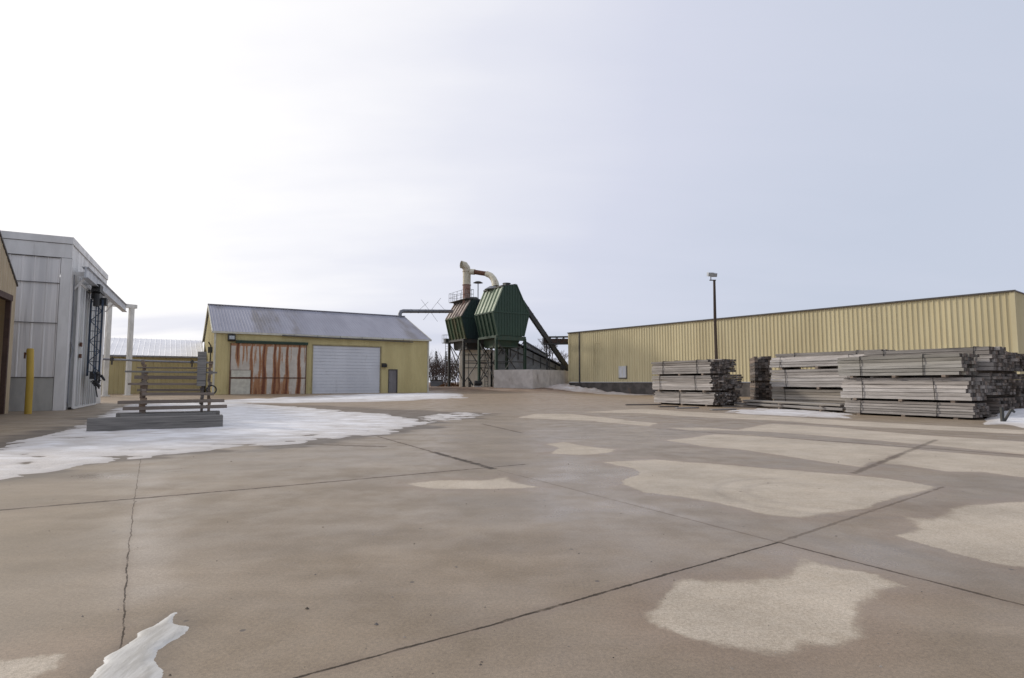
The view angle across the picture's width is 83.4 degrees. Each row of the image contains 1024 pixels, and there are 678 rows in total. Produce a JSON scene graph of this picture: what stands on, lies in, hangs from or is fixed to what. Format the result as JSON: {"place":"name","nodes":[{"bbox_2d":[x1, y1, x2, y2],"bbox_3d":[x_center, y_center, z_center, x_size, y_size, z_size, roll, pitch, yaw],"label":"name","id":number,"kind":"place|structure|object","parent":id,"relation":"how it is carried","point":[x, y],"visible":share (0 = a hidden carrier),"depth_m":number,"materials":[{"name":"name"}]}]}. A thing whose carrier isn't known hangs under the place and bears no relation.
{"place":"outdoors","nodes":[
{"label":"outdoors","id":0,"kind":"place"},
{"bbox_2d":[430,380,442,385],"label":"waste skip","id":1,"kind":"object","parent":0,"point":[436,382],"visible":0.91,"depth_m":71.88,"materials":[{"name":"metal"}]},
{"bbox_2d":[0,382,1023,677],"bbox_3d":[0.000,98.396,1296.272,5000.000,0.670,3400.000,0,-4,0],"label":"ground","id":2,"kind":"structure","parent":0,"point":[588,528],"depth_m":4.18,"materials":[{"name":"concrete"}]},
{"bbox_2d":[0,231,17,413],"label":"tan building","id":3,"kind":"structure","parent":2,"relation":"on","point":[8,283],"depth_m":21.84,"materials":[{"name":"beige metal"}]},
{"bbox_2d":[24,348,33,413],"bbox_3d":[-18.431,1.652,21.900,0.375,2.596,0.244,-1,-4,14],"label":"guard post","id":4,"kind":"object","parent":2,"relation":"on","point":[29,355],"visible":0.89,"depth_m":21.83,"materials":[{"name":"yellow metal"}]},
{"bbox_2d":[0,230,126,410],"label":"kiln building","id":5,"kind":"structure","parent":2,"relation":"on","point":[58,277],"depth_m":24.59,"materials":[{"name":"metal"}]},
{"bbox_2d":[68,283,100,408],"bbox_3d":[-20.771,0.467,28.071,0.270,5.640,6.150,2,-5,-28],"label":"kiln door","id":6,"kind":"structure","parent":5,"relation":"in","point":[82,393],"depth_m":26.75,"materials":[{"name":"metal"}]},
{"bbox_2d":[86,284,107,396],"bbox_3d":[-20.033,0.091,27.777,0.751,5.414,1.710,2,-5,-28],"label":"door carrier","id":7,"kind":"object","parent":5,"relation":"hanging from","point":[97,299],"depth_m":27.52,"materials":[{"name":"black metal"}]},
{"bbox_2d":[101,302,136,396],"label":"post frame","id":8,"kind":"object","parent":2,"relation":"on","point":[108,324],"visible":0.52,"depth_m":41.89,"materials":[{"name":"white paint"}]},
{"bbox_2d":[90,612,188,677],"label":"ice patch","id":9,"kind":"object","parent":2,"relation":"on","point":[134,658],"visible":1,"depth_m":2.51,"materials":[{"name":"white ice"}]},
{"bbox_2d":[101,338,203,393],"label":"barn","id":10,"kind":"structure","parent":2,"relation":"on","point":[166,350],"depth_m":48.76,"materials":[{"name":"yellow metal"}]},
{"bbox_2d":[103,357,210,384],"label":"overhead pipe","id":11,"kind":"object","parent":2,"relation":"on","point":[111,359],"visible":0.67,"depth_m":41.93,"materials":[{"name":"metal"}]},
{"bbox_2d":[0,402,426,479],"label":"snow","id":12,"kind":"structure","parent":2,"relation":"on","point":[246,423],"depth_m":12.74,"materials":[{"name":"white snow"}]},
{"bbox_2d":[86,415,222,430],"bbox_3d":[-9.037,2.142,14.680,2.940,0.330,0.320,2,-5,-29],"label":"timber","id":13,"kind":"object","parent":12,"relation":"on","point":[140,422],"visible":0.84,"depth_m":14.50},
{"bbox_2d":[120,411,215,416],"bbox_3d":[-9.476,2.219,15.892,2.250,0.360,0.370,2,-5,-29],"label":"timber","id":14,"kind":"object","parent":12,"relation":"on","point":[165,414],"visible":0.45,"depth_m":15.73,"materials":[{"name":"grey wood"}]},
{"bbox_2d":[139,352,216,412],"bbox_3d":[-9.553,1.238,16.484,1.974,1.715,1.448,2,-5,-29],"label":"board rack","id":15,"kind":"object","parent":14,"relation":"on","point":[201,370],"visible":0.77,"depth_m":16.17,"materials":[{"name":"grey metal"}]},
{"bbox_2d":[128,383,196,384],"bbox_3d":[-9.530,1.246,15.898,1.823,0.060,0.299,3,-5,-30],"label":"board","id":16,"kind":"object","parent":15,"relation":"on","point":[162,383],"visible":0.76,"depth_m":15.71,"materials":[{"name":"wood"}]},
{"bbox_2d":[134,375,196,378],"bbox_3d":[-10.056,1.124,16.808,1.653,0.100,0.288,3,-5,-28],"label":"board","id":17,"kind":"object","parent":15,"relation":"on","point":[163,377],"visible":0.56,"depth_m":16.64,"materials":[{"name":"wood"}]},
{"bbox_2d":[137,389,199,390],"bbox_3d":[-10.057,1.496,16.859,1.574,0.060,0.354,3,-5,-29],"label":"board","id":18,"kind":"object","parent":15,"relation":"on","point":[170,389],"visible":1,"depth_m":16.73,"materials":[{"name":"brown wood"}]},
{"bbox_2d":[117,399,224,403],"bbox_3d":[-9.394,1.731,15.928,2.533,0.085,0.320,2,-5,-28],"label":"board","id":19,"kind":"object","parent":15,"relation":"on","point":[168,401],"visible":1,"depth_m":15.75,"materials":[{"name":"brown wood"}]},
{"bbox_2d":[125,371,216,372],"bbox_3d":[-9.451,0.921,15.996,2.200,0.045,0.337,3,-5,-29],"label":"board","id":20,"kind":"object","parent":15,"relation":"on","point":[167,371],"visible":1,"depth_m":15.78,"materials":[{"name":"brown wood"}]},
{"bbox_2d":[137,367,208,368],"bbox_3d":[-9.981,0.853,16.951,1.804,0.036,0.345,2,-5,-30],"label":"board","id":21,"kind":"object","parent":15,"relation":"on","point":[172,367],"visible":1,"depth_m":16.91,"materials":[{"name":"grey wood"}]},
{"bbox_2d":[123,405,226,409],"bbox_3d":[-9.301,1.899,15.943,2.482,0.085,0.286,2,-5,-29],"label":"board","id":22,"kind":"object","parent":15,"relation":"on","point":[174,407],"visible":1,"depth_m":15.79,"materials":[{"name":"brown wood"}]},
{"bbox_2d":[142,392,213,395],"bbox_3d":[-9.265,1.530,15.993,1.722,0.080,0.287,3,-5,-29],"label":"board","id":23,"kind":"object","parent":15,"relation":"on","point":[172,393],"visible":0.91,"depth_m":15.85,"materials":[{"name":"wood"}]},
{"bbox_2d":[116,410,219,416],"bbox_3d":[-10.014,2.297,16.808,2.600,0.340,0.300,2,-5,-29],"label":"timber","id":24,"kind":"object","parent":12,"relation":"on","point":[216,411],"visible":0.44,"depth_m":16.77,"materials":[{"name":"grey wood"}]},
{"bbox_2d":[202,304,431,394],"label":"metal shed","id":25,"kind":"structure","parent":2,"relation":"on","point":[256,350],"depth_m":48.34,"materials":[{"name":"yellow metal"}]},
{"bbox_2d":[229,340,307,393],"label":"sliding door","id":26,"kind":"structure","parent":25,"relation":"in","point":[258,367],"depth_m":45.32,"materials":[{"name":"white paint"}]},
{"bbox_2d":[311,344,381,393],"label":"overhead door","id":27,"kind":"structure","parent":25,"relation":"in","point":[335,368],"depth_m":48.67,"materials":[{"name":"white metal"}]},
{"bbox_2d":[388,369,397,392],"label":"entry door","id":28,"kind":"structure","parent":25,"relation":"in","point":[392,373],"depth_m":50.70,"materials":[{"name":"grey metal"}]},
{"bbox_2d":[398,298,452,321],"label":"dust duct","id":29,"kind":"object","parent":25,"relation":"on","point":[428,311],"visible":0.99,"depth_m":62.04,"materials":[{"name":"grey metal"}]},
{"bbox_2d":[224,393,467,402],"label":"snow","id":30,"kind":"structure","parent":2,"relation":"on","point":[373,397],"depth_m":38.67,"materials":[{"name":"white snow"}]},
{"bbox_2d":[429,356,441,384],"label":"bare bush","id":31,"kind":"object","parent":2,"relation":"on","point":[431,370],"visible":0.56,"depth_m":81.48,"materials":[{"name":"brown plant"}]},
{"bbox_2d":[429,352,446,379],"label":"bare bush","id":32,"kind":"object","parent":2,"relation":"on","point":[434,363],"visible":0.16,"depth_m":89.80,"materials":[{"name":"brown plant"}]},
{"bbox_2d":[429,353,452,384],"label":"bare bush","id":33,"kind":"object","parent":2,"relation":"on","point":[439,366],"visible":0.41,"depth_m":83.64,"materials":[{"name":"brown plant"}]},
{"bbox_2d":[434,357,456,383],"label":"bare bush","id":34,"kind":"object","parent":2,"relation":"on","point":[443,373],"visible":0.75,"depth_m":79.14,"materials":[{"name":"brown plant"}]},
{"bbox_2d":[438,352,456,383],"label":"bare bush","id":35,"kind":"object","parent":2,"relation":"on","point":[451,369],"visible":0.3,"depth_m":82.92,"materials":[{"name":"brown plant"}]},
{"bbox_2d":[435,349,459,384],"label":"bare bush","id":36,"kind":"object","parent":2,"relation":"on","point":[452,364],"visible":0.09,"depth_m":91.72,"materials":[{"name":"brown plant"}]},
{"bbox_2d":[437,383,458,386],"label":"leaf heap","id":37,"kind":"object","parent":2,"relation":"on","point":[451,385],"visible":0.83,"depth_m":69.38,"materials":[{"name":"brown plant"}]},
{"bbox_2d":[441,355,459,384],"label":"bare bush","id":38,"kind":"object","parent":2,"relation":"on","point":[456,369],"visible":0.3,"depth_m":84.35,"materials":[{"name":"brown plant"}]},
{"bbox_2d":[423,412,487,422],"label":"snow","id":39,"kind":"structure","parent":2,"relation":"on","point":[444,416],"depth_m":20.05,"materials":[{"name":"white snow"}]},
{"bbox_2d":[443,289,492,386],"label":"sawdust bin","id":40,"kind":"object","parent":2,"relation":"on","point":[461,326],"visible":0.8,"depth_m":66.04,"materials":[{"name":"metal"}]},
{"bbox_2d":[460,261,477,303],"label":"exhaust stack","id":41,"kind":"object","parent":40,"relation":"on","point":[465,267],"visible":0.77,"depth_m":66.83,"materials":[{"name":"metal"}]},
{"bbox_2d":[473,281,482,298],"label":"vent mast","id":42,"kind":"object","parent":40,"relation":"on","point":[478,282],"visible":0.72,"depth_m":69.59,"materials":[{"name":"grey metal"}]},
{"bbox_2d":[468,378,481,386],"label":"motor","id":43,"kind":"object","parent":2,"relation":"on","point":[477,383],"visible":0.93,"depth_m":63.12,"materials":[{"name":"metal"}]},
{"bbox_2d":[459,349,494,386],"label":"cream hut","id":44,"kind":"object","parent":2,"relation":"on","point":[469,360],"visible":0.44,"depth_m":66.66,"materials":[{"name":"metal"}]},
{"bbox_2d":[475,283,529,380],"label":"sawdust bin","id":45,"kind":"object","parent":2,"relation":"on","point":[502,314],"visible":0.92,"depth_m":61.80,"materials":[{"name":"metal"}]},
{"bbox_2d":[469,269,498,285],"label":"blower pipe","id":46,"kind":"object","parent":45,"relation":"on","point":[492,278],"visible":0.97,"depth_m":65.28,"materials":[{"name":"white metal"}]},
{"bbox_2d":[494,369,568,388],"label":"concrete bunker","id":47,"kind":"object","parent":2,"relation":"on","point":[529,379],"visible":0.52,"depth_m":58.18},
{"bbox_2d":[498,343,565,370],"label":"conveyor gallery","id":48,"kind":"object","parent":47,"relation":"on","point":[535,360],"visible":0.48,"depth_m":67.18,"materials":[{"name":"metal"}]},
{"bbox_2d":[526,341,548,356],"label":"lean to roof","id":49,"kind":"object","parent":48,"relation":"attached to","point":[531,346],"visible":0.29,"depth_m":71.09,"materials":[{"name":"metal"}]},
{"bbox_2d":[524,301,567,370],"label":"chute conveyor","id":50,"kind":"object","parent":2,"relation":"on","point":[547,338],"visible":0.75,"depth_m":65.11,"materials":[{"name":"metal"}]},
{"bbox_2d":[539,338,567,360],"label":"bare tree","id":51,"kind":"object","parent":2,"relation":"on","point":[564,356],"visible":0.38,"depth_m":100.48,"materials":[{"name":"brown plant"}]},
{"bbox_2d":[543,336,567,369],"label":"conveyor bridge","id":52,"kind":"structure","parent":2,"relation":"on","point":[562,341],"depth_m":65.23,"materials":[{"name":"metal"}]},
{"bbox_2d":[545,383,652,394],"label":"snow bank","id":53,"kind":"structure","parent":2,"relation":"on","point":[568,387],"depth_m":56.99,"materials":[{"name":"white snow"}]},
{"bbox_2d":[675,407,698,408],"bbox_3d":[8.023,3.152,26.327,1.200,0.056,0.180,2,-5,-20],"label":"offcut","id":54,"kind":"object","parent":2,"relation":"on","point":[684,407],"visible":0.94,"depth_m":26.16,"materials":[{"name":"grey wood"}]},
{"bbox_2d":[653,391,732,406],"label":"lumber bundle","id":55,"kind":"object","parent":2,"relation":"on","point":[709,399],"visible":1,"depth_m":29.31,"materials":[{"name":"grey wood"}]},
{"bbox_2d":[651,375,728,391],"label":"lumber bundle","id":56,"kind":"object","parent":55,"relation":"on","point":[703,383],"visible":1,"depth_m":29.38,"materials":[{"name":"grey wood"}]},
{"bbox_2d":[651,360,727,375],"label":"lumber bundle","id":57,"kind":"object","parent":56,"relation":"on","point":[690,368],"visible":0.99,"depth_m":29.55,"materials":[{"name":"grey wood"}]},
{"bbox_2d":[675,390,741,405],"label":"lumber bundle","id":58,"kind":"object","parent":2,"relation":"on","point":[735,395],"visible":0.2,"depth_m":29.05,"materials":[{"name":"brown wood"}]},
{"bbox_2d":[675,374,742,389],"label":"lumber bundle","id":59,"kind":"object","parent":58,"relation":"on","point":[733,381],"visible":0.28,"depth_m":28.97,"materials":[{"name":"grey wood"}]},
{"bbox_2d":[675,359,735,374],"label":"lumber bundle","id":60,"kind":"object","parent":59,"relation":"on","point":[730,367],"visible":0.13,"depth_m":29.43,"materials":[{"name":"grey wood"}]},
{"bbox_2d":[707,272,717,358],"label":"light pole","id":61,"kind":"object","parent":2,"relation":"on","point":[711,274],"visible":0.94,"depth_m":42.15,"materials":[{"name":"brown metal"}]},
{"bbox_2d":[709,408,736,409],"bbox_3d":[9.108,3.036,24.778,1.400,0.056,0.180,2,-5,-25],"label":"offcut","id":62,"kind":"object","parent":2,"relation":"on","point":[725,409],"visible":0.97,"depth_m":24.78,"materials":[{"name":"grey wood"}]},
{"bbox_2d":[722,406,756,407],"bbox_3d":[10.883,3.238,27.471,1.600,0.056,0.180,-4,-6,40],"label":"offcut","id":63,"kind":"object","parent":2,"relation":"on","point":[742,406],"visible":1,"depth_m":27.22,"materials":[{"name":"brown wood"}]},
{"bbox_2d":[750,383,772,400],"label":"lumber bundle","id":64,"kind":"object","parent":2,"relation":"on","point":[760,391],"visible":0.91,"depth_m":31.06,"materials":[{"name":"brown wood"}]},
{"bbox_2d":[749,356,771,382],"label":"lumber bundle","id":65,"kind":"object","parent":64,"relation":"on","point":[760,368],"visible":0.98,"depth_m":31.19,"materials":[{"name":"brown wood"}]},
{"bbox_2d":[778,407,799,408],"bbox_3d":[12.460,3.103,25.812,1.120,0.085,0.100,1,-4,-15],"label":"sticker","id":66,"kind":"object","parent":2,"relation":"on","point":[787,408],"visible":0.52,"depth_m":25.71,"materials":[{"name":"wood"}]},
{"bbox_2d":[730,408,855,417],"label":"snow","id":67,"kind":"structure","parent":2,"relation":"on","point":[786,412],"depth_m":22.20,"materials":[{"name":"white snow"}]},
{"bbox_2d":[568,290,1023,396],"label":"warehouse","id":68,"kind":"structure","parent":2,"relation":"on","point":[620,359],"depth_m":44.44,"materials":[{"name":"yellow metal"}]},
{"bbox_2d":[618,366,626,378],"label":"window","id":69,"kind":"structure","parent":68,"relation":"in","point":[622,370],"depth_m":57.52,"materials":[{"name":"white paint"}]},
{"bbox_2d":[771,389,852,405],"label":"lumber bundle","id":70,"kind":"object","parent":2,"relation":"on","point":[813,395],"visible":0.55,"depth_m":27.21,"materials":[{"name":"beige wood"}]},
{"bbox_2d":[770,369,853,389],"bbox_3d":[14.788,1.889,27.104,1.197,0.980,5.113,3,-5,-31],"label":"lumber bundle","id":71,"kind":"object","parent":70,"relation":"on","point":[820,379],"visible":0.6,"depth_m":27.30,"materials":[{"name":"grey wood"}]},
{"bbox_2d":[770,354,863,369],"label":"lumber bundle","id":72,"kind":"object","parent":71,"relation":"on","point":[818,362],"visible":0.66,"depth_m":27.36,"materials":[{"name":"grey wood"}]},
{"bbox_2d":[819,410,843,411],"bbox_3d":[13.076,2.929,23.499,1.120,0.085,0.100,1,-4,-15],"label":"sticker","id":73,"kind":"object","parent":2,"relation":"on","point":[830,411],"visible":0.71,"depth_m":23.42,"materials":[{"name":"wood"}]},
{"bbox_2d":[844,399,997,418],"bbox_3d":[14.144,2.447,20.198,1.197,0.550,4.389,2,-5,-28],"label":"lumber bundle","id":74,"kind":"object","parent":2,"relation":"on","point":[966,410],"visible":0.98,"depth_m":19.59,"materials":[{"name":"grey wood"}]},
{"bbox_2d":[840,377,987,402],"bbox_3d":[14.073,1.779,20.377,1.197,0.850,4.317,2,-5,-28],"label":"lumber bundle","id":75,"kind":"object","parent":74,"relation":"on","point":[962,390],"visible":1,"depth_m":19.70,"materials":[{"name":"grey wood"}]},
{"bbox_2d":[837,353,978,377],"bbox_3d":[13.992,0.984,20.546,1.201,0.800,4.338,2,-5,-28],"label":"lumber bundle","id":76,"kind":"object","parent":75,"relation":"on","point":[942,365],"visible":0.99,"depth_m":19.92,"materials":[{"name":"grey wood"},{"name":"wood"}]},
{"bbox_2d":[874,397,1014,417],"bbox_3d":[15.330,2.410,20.771,1.197,0.710,4.315,2,-5,-29],"label":"lumber bundle","id":77,"kind":"object","parent":2,"relation":"on","point":[994,404],"visible":0.11,"depth_m":19.00,"materials":[{"name":"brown wood"}]},
{"bbox_2d":[870,373,1008,396],"bbox_3d":[15.260,1.667,20.896,1.197,0.830,4.331,2,-5,-28],"label":"lumber bundle","id":78,"kind":"object","parent":77,"relation":"on","point":[996,388],"visible":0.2,"depth_m":19.18,"materials":[{"name":"grey wood"}]},
{"bbox_2d":[863,346,1008,372],"bbox_3d":[15.272,0.821,20.973,1.197,0.910,4.367,2,-5,-29],"label":"lumber bundle","id":79,"kind":"object","parent":78,"relation":"on","point":[989,359],"visible":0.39,"depth_m":19.34,"materials":[{"name":"grey wood"}]},
{"bbox_2d":[983,408,1023,427],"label":"snow","id":80,"kind":"structure","parent":2,"relation":"on","point":[1016,418],"depth_m":17.53,"materials":[{"name":"white snow"}]},
{"bbox_2d":[999,407,1015,421],"bbox_3d":[14.531,2.247,16.871,0.602,0.470,0.132,0,-4,-3],"label":"steel stand","id":81,"kind":"object","parent":2,"relation":"on","point":[1003,418],"visible":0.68,"depth_m":16.86,"materials":[{"name":"grey metal"}]},
{"bbox_2d":[1003,397,1023,408],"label":"lumber bundle","id":82,"kind":"object","parent":2,"relation":"on","point":[1017,403],"visible":0.07,"depth_m":19.65,"materials":[{"name":"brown wood"}]},
{"bbox_2d":[969,373,1023,396],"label":"lumber bundle","id":83,"kind":"object","parent":82,"relation":"on","point":[1008,389],"visible":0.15,"depth_m":19.88,"materials":[{"name":"grey wood"}]},
{"bbox_2d":[969,352,1020,373],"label":"lumber bundle","id":84,"kind":"object","parent":83,"relation":"on","point":[1010,357],"visible":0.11,"depth_m":19.97,"materials":[{"name":"grey wood"}]},
{"bbox_2d":[1003,353,1023,373],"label":"lumber bundle","id":85,"kind":"object","parent":83,"relation":"on","point":[1020,363],"visible":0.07,"depth_m":20.66,"materials":[{"name":"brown wood"}]},
{"bbox_3d":[11.843,3.277,28.125,1.120,0.085,0.100,1,-4,-15],"label":"sticker","id":86,"kind":"object","parent":2,"relation":"on","visible":0},
{"bbox_2d":[735,402,845,410],"bbox_3d":[12.156,2.995,25.676,0.200,0.100,6.622,1,-4,-15],"label":"long timber","id":87,"kind":"object","parent":86,"relation":"on","point":[797,406],"visible":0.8,"depth_m":24.98,"materials":[{"name":"grey wood"}]},
{"bbox_2d":[0,0,1023,381],"label":"sky","id":88,"kind":"structure","parent":0,"point":[599,159],"materials":[{"name":"white"}]},
{"bbox_2d":[61,455,989,676],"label":"grit","id":89,"kind":"object","parent":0,"point":[455,566],"visible":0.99,"depth_m":3.05,"materials":[{"name":"gravel"}]},
{"bbox_2d":[625,404,660,404],"bbox_3d":[6.877,3.435,30.087,1.900,0.056,0.180,1,-4,-8],"label":"offcut","id":90,"kind":"object","parent":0,"point":[642,404],"visible":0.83,"depth_m":30.00,"materials":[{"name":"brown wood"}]},
{"bbox_2d":[797,387,842,389],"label":"lumber bundle","id":91,"kind":"object","parent":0,"point":[823,389],"visible":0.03,"depth_m":28.30,"materials":[{"name":"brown wood"}]},
{"bbox_2d":[775,349,895,368],"bbox_3d":[15.747,1.047,28.172,1.197,0.860,5.546,3,-5,-31],"label":"lumber bundle","id":92,"kind":"object","parent":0,"point":[820,354],"visible":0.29,"depth_m":28.06,"materials":[{"name":"grey wood"}]},
{"bbox_2d":[992,374,1023,395],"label":"lumber bundle","id":93,"kind":"object","parent":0,"point":[1021,379],"visible":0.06,"depth_m":20.59,"materials":[{"name":"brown wood"}]},
{"bbox_3d":[12.509,2.994,25.667,0.220,0.100,6.222,1,-4,-15],"label":"long timber","id":94,"kind":"object","parent":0,"visible":0},
{"bbox_3d":[11.843,3.100,28.138,1.120,0.050,0.100,1,-4,-15],"label":"sticker","id":95,"kind":"object","parent":94,"relation":"on","visible":0},
{"bbox_2d":[742,400,844,405],"bbox_3d":[12.293,2.836,25.570,0.240,0.080,5.922,1,-4,-15],"label":"long timber","id":96,"kind":"object","parent":95,"relation":"on","point":[805,403],"visible":0.89,"depth_m":24.98,"materials":[{"name":"beige wood"}]},
{"bbox_2d":[761,400,836,403],"bbox_3d":[12.583,2.850,25.749,0.240,0.080,6.322,1,-4,-15],"label":"long timber","id":97,"kind":"object","parent":95,"relation":"on","point":[806,402],"visible":0.24,"depth_m":24.80,"materials":[{"name":"grey wood"}]}
]}

